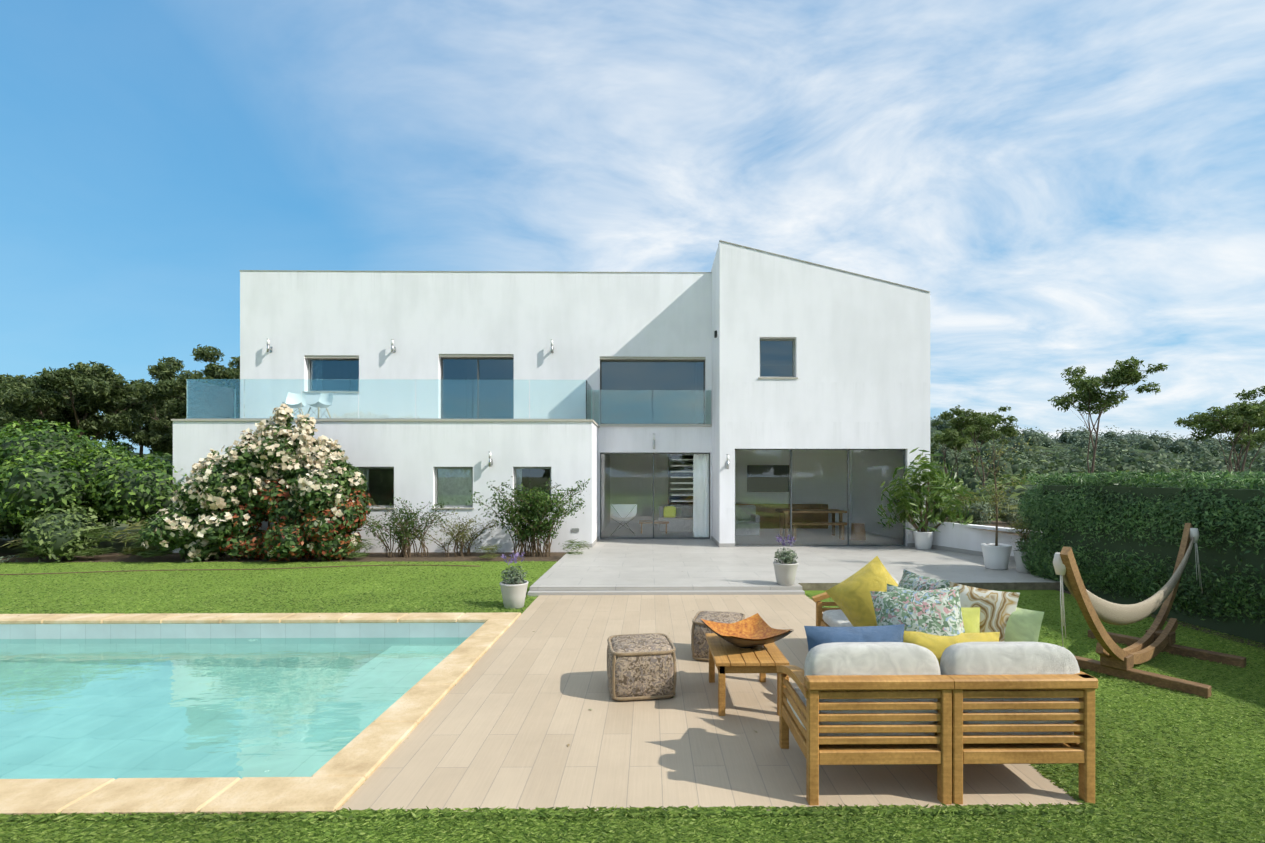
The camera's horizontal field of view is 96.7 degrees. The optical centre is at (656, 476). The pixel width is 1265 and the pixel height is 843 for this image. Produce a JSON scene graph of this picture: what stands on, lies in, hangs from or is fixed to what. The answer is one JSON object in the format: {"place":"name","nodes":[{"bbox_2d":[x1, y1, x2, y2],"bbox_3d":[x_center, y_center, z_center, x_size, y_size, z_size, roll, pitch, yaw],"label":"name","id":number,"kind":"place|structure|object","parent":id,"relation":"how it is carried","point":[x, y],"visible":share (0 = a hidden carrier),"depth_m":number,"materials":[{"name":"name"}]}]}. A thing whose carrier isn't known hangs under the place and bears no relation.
{"place":"outdoors","nodes":[
{"label":"outdoors","id":0,"kind":"place"},
{"bbox_2d":[0,514,984,561],"bbox_3d":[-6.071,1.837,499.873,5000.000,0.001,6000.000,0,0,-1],"label":"terrain","id":1,"kind":"structure","parent":0,"point":[117,546],"depth_m":15.26,"materials":[{"name":"green plant"}]},
{"bbox_2d":[0,373,110,440],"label":"tree","id":2,"kind":"object","parent":1,"relation":"on","point":[94,424],"visible":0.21,"depth_m":34.58,"materials":[{"name":"green plant"}]},
{"bbox_2d":[0,361,184,453],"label":"tree","id":3,"kind":"object","parent":1,"relation":"on","point":[111,395],"visible":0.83,"depth_m":33.75,"materials":[{"name":"green plant"}]},
{"bbox_2d":[0,418,186,542],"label":"shrubs","id":4,"kind":"object","parent":1,"relation":"on","point":[50,493],"visible":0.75,"depth_m":12.91,"materials":[{"name":"green plant"}]},
{"bbox_2d":[96,398,175,459],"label":"tree","id":5,"kind":"object","parent":1,"relation":"on","point":[111,435],"visible":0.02,"depth_m":47.41,"materials":[{"name":"green plant"}]},
{"bbox_2d":[129,356,184,452],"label":"tree","id":6,"kind":"object","parent":1,"relation":"on","point":[160,440],"visible":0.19,"depth_m":42.91,"materials":[{"name":"green plant"}]},
{"bbox_2d":[137,344,239,418],"bbox_3d":[-27.014,-3.119,35.620,8.858,10.559,6.064,0,0,18],"label":"tree","id":7,"kind":"object","parent":1,"relation":"on","point":[165,389],"visible":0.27,"depth_m":34.34,"materials":[{"name":"green plant"}]},
{"bbox_2d":[143,375,237,435],"bbox_3d":[-31.417,-2.958,40.234,7.741,10.180,8.520,0,0,-37],"label":"tree","id":8,"kind":"object","parent":1,"relation":"on","point":[160,425],"visible":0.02,"depth_m":38.16,"materials":[{"name":"green plant"}]},
{"bbox_2d":[171,240,929,552],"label":"house walls","id":9,"kind":"structure","parent":1,"relation":"on","point":[860,379],"depth_m":13.69,"materials":[{"name":"white paint"}]},
{"bbox_2d":[283,392,305,417],"bbox_3d":[-9.268,-1.760,14.381,0.496,0.854,0.528,0,0,-21],"label":"chair","id":10,"kind":"object","parent":9,"relation":"on","point":[301,398],"depth_m":14.56,"materials":[{"name":"white plastic"}]},
{"bbox_2d":[308,393,332,417],"bbox_3d":[-8.596,-1.760,14.340,0.497,0.854,0.529,0,0,14],"label":"chair","id":11,"kind":"object","parent":9,"relation":"on","point":[323,396],"depth_m":14.51,"materials":[{"name":"white plastic"}]},
{"bbox_2d":[185,379,710,425],"bbox_3d":[-4.921,-1.870,14.413,12.830,0.970,1.645,0,0,-1],"label":"glass railing","id":12,"kind":"object","parent":9,"relation":"on","point":[208,401],"visible":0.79,"depth_m":13.62,"materials":[{"name":"clear glass"}]},
{"bbox_2d":[360,454,708,536],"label":"interior curtains","id":13,"kind":"object","parent":9,"relation":"in","point":[698,480],"depth_m":13.78,"materials":[{"name":"white fabric"}]},
{"bbox_2d":[267,331,927,531],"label":"wall lamps","id":14,"kind":"object","parent":9,"relation":"attached to","point":[270,349],"depth_m":15.02,"materials":[{"name":"silver metal"}]},
{"bbox_2d":[308,339,904,545],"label":"window frames","id":15,"kind":"structure","parent":9,"relation":"in","point":[436,490],"depth_m":13.81,"materials":[{"name":"grey metal"}]},
{"bbox_2d":[310,341,903,544],"bbox_3d":[-1.708,-0.834,14.595,15.570,5.073,1.760,0,0,-1],"label":"window glass","id":16,"kind":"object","parent":15,"relation":"in","point":[776,358],"depth_m":15.44,"materials":[{"name":"clear glass"}]},
{"bbox_2d":[611,504,636,534],"bbox_3d":[-0.981,1.265,16.480,0.800,0.892,0.773,0,0,-1],"label":"chair","id":17,"kind":"object","parent":9,"relation":"in","point":[626,509],"depth_m":16.70,"materials":[{"name":"white"}]},
{"bbox_2d":[369,450,905,546],"bbox_3d":[-2.511,-1.335,17.255,18.260,6.080,7.250,0,0,-1],"label":"house interior","id":18,"kind":"object","parent":9,"relation":"in","point":[740,478],"depth_m":18.97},
{"bbox_2d":[639,520,668,533],"bbox_3d":[-0.089,1.525,17.110,0.900,0.360,0.600,0,0,-1],"label":"coffee table","id":19,"kind":"object","parent":9,"relation":"in","point":[650,522],"depth_m":16.86,"materials":[{"name":"brown wood"}]},
{"bbox_2d":[658,505,692,531],"bbox_3d":[0.705,1.305,17.595,1.300,0.800,0.750,0,0,-1],"label":"sofa","id":20,"kind":"object","parent":9,"relation":"in","point":[666,516],"depth_m":17.58,"materials":[{"name":"fabric"}]},
{"bbox_2d":[668,454,692,504],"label":"staircase","id":21,"kind":"structure","parent":9,"relation":"in","point":[679,487],"depth_m":19.12,"materials":[{"name":"grey"}]},
{"bbox_2d":[735,505,759,535],"bbox_3d":[2.568,1.280,16.568,0.800,0.850,0.850,0,0,-1],"label":"armchair","id":22,"kind":"object","parent":9,"relation":"in","point":[747,519],"depth_m":16.17,"materials":[{"name":"fabric"}]},
{"bbox_2d":[735,465,827,528],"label":"kitchen cabinets","id":23,"kind":"object","parent":9,"relation":"in","point":[753,484],"depth_m":18.48,"materials":[{"name":"brown wood"}]},
{"bbox_2d":[775,509,846,539],"bbox_3d":[4.378,1.325,15.790,1.800,0.760,1.350,0,0,-1],"label":"dining table","id":24,"kind":"object","parent":9,"relation":"in","point":[833,523],"depth_m":15.57,"materials":[{"name":"brown wood"}]},
{"bbox_2d":[850,523,865,540],"bbox_3d":[5.435,1.480,15.178,0.400,0.450,0.400,0,0,-1],"label":"chair","id":25,"kind":"object","parent":9,"relation":"in","point":[856,533],"depth_m":15.03,"materials":[{"name":"brown wood"}]},
{"bbox_2d":[130,428,1248,489],"bbox_3d":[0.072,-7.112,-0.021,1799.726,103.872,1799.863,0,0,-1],"label":"forest canopy","id":26,"kind":"object","parent":1,"relation":"on","point":[1061,447],"depth_m":165.28,"materials":[{"name":"green plant"}]},
{"bbox_2d":[339,595,1081,815],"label":"wood deck tiles","id":27,"kind":"object","parent":1,"relation":"on","point":[508,718],"visible":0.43,"depth_m":3.84,"materials":[{"name":"beige wood"}]},
{"bbox_2d":[607,633,676,700],"bbox_3d":[-0.137,1.606,4.789,0.560,0.430,0.560,0,0,-9],"label":"pouf","id":28,"kind":"object","parent":27,"relation":"on","point":[641,666],"visible":1,"depth_m":4.53,"materials":[{"name":"fabric"}]},
{"bbox_2d":[691,611,744,660],"bbox_3d":[0.631,1.611,5.698,0.520,0.420,0.520,0,0,13],"label":"pouf","id":29,"kind":"object","parent":27,"relation":"on","point":[699,643],"visible":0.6,"depth_m":5.51,"materials":[{"name":"fabric"}]},
{"bbox_2d":[705,633,788,715],"bbox_3d":[0.715,1.610,4.619,0.556,0.430,0.800,0,0,-1],"label":"coffee table","id":30,"kind":"object","parent":27,"relation":"on","point":[725,656],"visible":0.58,"depth_m":4.32,"materials":[{"name":"brown wood"}]},
{"bbox_2d":[701,613,793,647],"bbox_3d":[0.735,1.303,4.639,0.560,0.184,0.560,0,0,-21],"label":"decorative bowl","id":31,"kind":"object","parent":30,"relation":"on","point":[753,631],"visible":1,"depth_m":4.76,"materials":[{"name":"wood"}]},
{"bbox_2d":[776,592,1097,805],"bbox_3d":[1.617,1.470,4.554,1.622,0.710,2.932,0,0,-1],"label":"lounge sofa","id":32,"kind":"object","parent":27,"relation":"on","point":[949,749],"visible":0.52,"depth_m":3.11,"materials":[{"name":"brown wood"}]},
{"bbox_2d":[787,576,1079,735],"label":"sofa cushions","id":33,"kind":"object","parent":32,"relation":"on","point":[903,658],"visible":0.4,"depth_m":3.18,"materials":[{"name":"white fabric"}]},
{"bbox_2d":[804,556,1043,665],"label":"throw pillows","id":34,"kind":"object","parent":33,"relation":"on","point":[873,600],"visible":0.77,"depth_m":3.60,"materials":[{"name":"multicoloured fabric"}]},
{"bbox_2d":[930,426,980,481],"bbox_3d":[17.923,0.157,35.087,3.731,6.380,4.220,0,0,-1],"label":"tree","id":35,"kind":"object","parent":1,"relation":"on","point":[952,439],"visible":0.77,"depth_m":34.52,"materials":[{"name":"green plant"}]},
{"bbox_2d":[930,405,1018,485],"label":"tree","id":36,"kind":"object","parent":1,"relation":"on","point":[975,421],"visible":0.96,"depth_m":47.38,"materials":[{"name":"green plant"}]},
{"bbox_2d":[943,425,1021,477],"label":"tree","id":37,"kind":"object","parent":1,"relation":"on","point":[985,435],"visible":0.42,"depth_m":63.68,"materials":[{"name":"green plant"}]},
{"bbox_2d":[927,521,1042,560],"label":"low wall","id":38,"kind":"structure","parent":1,"relation":"on","point":[963,538],"depth_m":12.46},
{"bbox_2d":[938,490,984,517],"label":"shrub","id":39,"kind":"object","parent":38,"relation":"on","point":[957,516],"depth_m":13.53,"materials":[{"name":"green plant"}]},
{"bbox_2d":[953,495,983,518],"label":"shrub","id":40,"kind":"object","parent":38,"relation":"on","point":[959,497],"depth_m":13.49,"materials":[{"name":"green plant"}]},
{"bbox_2d":[939,495,1033,525],"bbox_3d":[8.395,0.804,12.301,2.748,0.813,3.949,0,0,-1],"label":"shrub","id":41,"kind":"object","parent":38,"relation":"on","point":[981,518],"visible":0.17,"depth_m":13.14,"materials":[{"name":"plant"}]},
{"bbox_2d":[984,495,1017,518],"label":"shrub","id":42,"kind":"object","parent":38,"relation":"on","point":[1003,506],"depth_m":13.54,"materials":[{"name":"green plant"}]},
{"bbox_2d":[1001,505,1033,528],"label":"shrub","id":43,"kind":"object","parent":38,"relation":"on","point":[1013,508],"depth_m":11.28,"materials":[{"name":"green plant"}]},
{"bbox_2d":[930,468,1203,520],"bbox_3d":[20.727,1.071,22.319,25.957,2.936,25.742,0,0,-1],"label":"scrub","id":44,"kind":"object","parent":1,"relation":"on","point":[1019,490],"visible":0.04,"depth_m":17.10,"materials":[{"name":"green plant"}]},
{"bbox_2d":[930,416,1264,489],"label":"background trees","id":45,"kind":"object","parent":1,"relation":"on","point":[1116,453],"visible":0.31,"depth_m":99.83,"materials":[{"name":"green plant"}]},
{"bbox_2d":[1047,356,1168,472],"bbox_3d":[25.213,-1.543,32.049,4.193,9.756,6.596,0,0,21],"label":"tree","id":46,"kind":"object","parent":1,"relation":"on","point":[1087,391],"visible":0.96,"depth_m":30.80,"materials":[{"name":"green plant"}]},
{"bbox_2d":[1174,386,1264,475],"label":"tree","id":47,"kind":"object","parent":1,"relation":"on","point":[1249,413],"visible":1,"depth_m":31.89,"materials":[{"name":"green plant"}]},
{"bbox_2d":[1187,412,1264,472],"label":"tree","id":48,"kind":"object","parent":1,"relation":"on","point":[1235,431],"visible":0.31,"depth_m":39.52,"materials":[{"name":"green plant"}]},
{"bbox_2d":[0,561,1264,842],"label":"lawn ground","id":49,"kind":"structure","parent":0,"point":[144,569],"depth_m":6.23,"materials":[{"name":"green plant"}]},
{"bbox_2d":[0,555,18,562],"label":"groundcover leaves","id":50,"kind":"object","parent":49,"relation":"on","point":[1,557],"visible":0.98,"depth_m":11.88,"materials":[{"name":"green plant"}]},
{"bbox_2d":[0,564,479,574],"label":"edging","id":51,"kind":"object","parent":49,"relation":"on","point":[226,569],"visible":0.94,"depth_m":10.91,"materials":[{"name":"brown"}]},
{"bbox_2d":[0,622,483,638],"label":"pool basin","id":52,"kind":"object","parent":49,"relation":"in","point":[221,630],"depth_m":7.06,"materials":[{"name":"tile"}]},
{"bbox_2d":[0,637,467,778],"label":"pool water","id":53,"kind":"structure","parent":52,"relation":"in","point":[240,708],"depth_m":5.07,"materials":[{"name":"teal liquid"}]},
{"bbox_2d":[0,612,520,815],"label":"pool coping","id":54,"kind":"object","parent":49,"relation":"on","point":[337,780],"visible":0.98,"depth_m":3.32,"materials":[{"name":"stone"}]},
{"bbox_2d":[0,552,565,561],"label":"plant bed","id":55,"kind":"object","parent":49,"relation":"on","point":[372,557],"depth_m":12.54,"materials":[{"name":"soil"}]},
{"bbox_2d":[3,536,43,558],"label":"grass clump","id":56,"kind":"object","parent":55,"relation":"on","point":[26,555],"visible":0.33,"depth_m":12.04,"materials":[{"name":"green plant"}]},
{"bbox_2d":[0,504,104,562],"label":"shrubs","id":57,"kind":"object","parent":55,"relation":"on","point":[49,534],"visible":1,"depth_m":11.83,"materials":[{"name":"green plant"}]},
{"bbox_2d":[62,526,135,556],"bbox_3d":[-12.263,1.411,12.252,1.225,0.724,1.192,0,0,-1],"label":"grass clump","id":58,"kind":"object","parent":55,"relation":"on","point":[94,551],"visible":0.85,"depth_m":12.17,"materials":[{"name":"green plant"}]},
{"bbox_2d":[101,520,160,556],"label":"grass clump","id":59,"kind":"object","parent":55,"relation":"on","point":[135,526],"visible":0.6,"depth_m":12.23,"materials":[{"name":"green plant"}]},
{"bbox_2d":[125,533,175,558],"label":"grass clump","id":60,"kind":"object","parent":55,"relation":"on","point":[153,553],"visible":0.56,"depth_m":12.09,"materials":[{"name":"green plant"}]},
{"bbox_2d":[138,404,371,561],"bbox_3d":[-8.703,0.166,12.376,4.712,3.616,1.757,0,0,-1],"label":"photinia shrub","id":61,"kind":"object","parent":55,"relation":"on","point":[303,483],"visible":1,"depth_m":11.98,"materials":[{"name":"plant"}]},
{"bbox_2d":[343,539,375,558],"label":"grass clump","id":62,"kind":"object","parent":55,"relation":"on","point":[361,554],"visible":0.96,"depth_m":12.29,"materials":[{"name":"green plant"}]},
{"bbox_2d":[359,497,459,557],"bbox_3d":[-5.897,1.141,12.774,2.720,1.379,0.982,0,0,-1],"label":"bare bush","id":63,"kind":"object","parent":55,"relation":"on","point":[400,532],"visible":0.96,"depth_m":12.73,"materials":[{"name":"green plant"}]},
{"bbox_2d":[409,510,501,556],"bbox_3d":[-4.515,1.291,12.900,1.988,1.080,1.097,0,0,-1],"label":"bare bush","id":64,"kind":"object","parent":55,"relation":"on","point":[463,533],"visible":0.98,"depth_m":12.82,"materials":[{"name":"green plant"}]},
{"bbox_2d":[474,544,500,558],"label":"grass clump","id":65,"kind":"object","parent":55,"relation":"on","point":[488,555],"visible":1,"depth_m":12.26,"materials":[{"name":"green plant"}]},
{"bbox_2d":[466,476,589,556],"bbox_3d":[-2.909,0.908,12.843,2.792,1.842,1.046,0,0,-1],"label":"shrub","id":66,"kind":"object","parent":55,"relation":"on","point":[533,522],"visible":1,"depth_m":12.73,"materials":[{"name":"green plant"}]},
{"bbox_2d":[561,539,589,554],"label":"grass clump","id":67,"kind":"object","parent":55,"relation":"on","point":[570,546],"visible":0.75,"depth_m":12.48,"materials":[{"name":"green plant"}]},
{"bbox_2d":[500,550,528,608],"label":"potted lavender","id":68,"kind":"object","parent":49,"relation":"on","point":[514,586],"depth_m":7.76,"materials":[{"name":"grey ceramic"}]},
{"bbox_2d":[527,539,1061,595],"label":"terrace slab","id":69,"kind":"structure","parent":49,"relation":"on","point":[686,567],"depth_m":10.34,"materials":[{"name":"grey concrete"}]},
{"bbox_2d":[773,534,797,585],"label":"potted lavender","id":70,"kind":"object","parent":69,"relation":"on","point":[785,567],"depth_m":8.81,"materials":[{"name":"grey ceramic"}]},
{"bbox_2d":[876,447,978,549],"bbox_3d":[6.288,0.498,13.244,2.249,2.413,1.718,0,0,-1],"label":"potted shrub","id":71,"kind":"object","parent":69,"relation":"on","point":[923,538],"visible":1,"depth_m":13.12,"materials":[{"name":"green plant"}]},
{"bbox_2d":[965,431,1033,569],"bbox_3d":[6.400,0.428,10.467,1.111,2.553,0.703,0,0,6],"label":"potted tree","id":72,"kind":"object","parent":69,"relation":"on","point":[996,555],"visible":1,"depth_m":10.42,"materials":[{"name":"green plant"}]},
{"bbox_2d":[1013,550,1034,572],"bbox_3d":[6.569,1.515,10.041,0.346,0.380,0.346,0,0,-1],"label":"grey pot","id":73,"kind":"object","parent":69,"relation":"on","point":[1020,568],"visible":0.5,"depth_m":9.97,"materials":[{"name":"grey ceramic"}]},
{"bbox_2d":[1004,516,1042,549],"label":"shrub","id":74,"kind":"object","parent":73,"relation":"on","point":[1021,533],"visible":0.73,"depth_m":10.03,"materials":[{"name":"green plant"}]},
{"bbox_2d":[1015,469,1264,643],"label":"hedge","id":75,"kind":"object","parent":49,"relation":"on","point":[1120,534],"visible":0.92,"depth_m":7.34,"materials":[{"name":"green plant"}]},
{"bbox_2d":[1060,523,1245,698],"bbox_3d":[4.744,1.185,5.519,3.975,1.280,1.240,0,0,-35],"label":"hammock stand","id":76,"kind":"object","parent":49,"relation":"on","point":[1116,660],"visible":0.94,"depth_m":5.18,"materials":[{"name":"brown wood"}]},
{"bbox_2d":[1053,528,1202,646],"bbox_3d":[4.749,1.015,5.522,3.892,0.826,0.115,0,0,-34],"label":"hammock","id":77,"kind":"object","parent":76,"relation":"hanging from","point":[1108,612],"visible":0.96,"depth_m":5.23,"materials":[{"name":"beige fabric"}]},
{"bbox_2d":[1057,590,1264,648],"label":"soil bed","id":78,"kind":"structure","parent":49,"relation":"on","point":[1152,615],"depth_m":6.62,"materials":[{"name":"brown soil"}]},
{"bbox_2d":[0,0,1264,453],"label":"sky","id":79,"kind":"structure","parent":0,"point":[1067,183],"materials":[{"name":"blue"}]}
]}

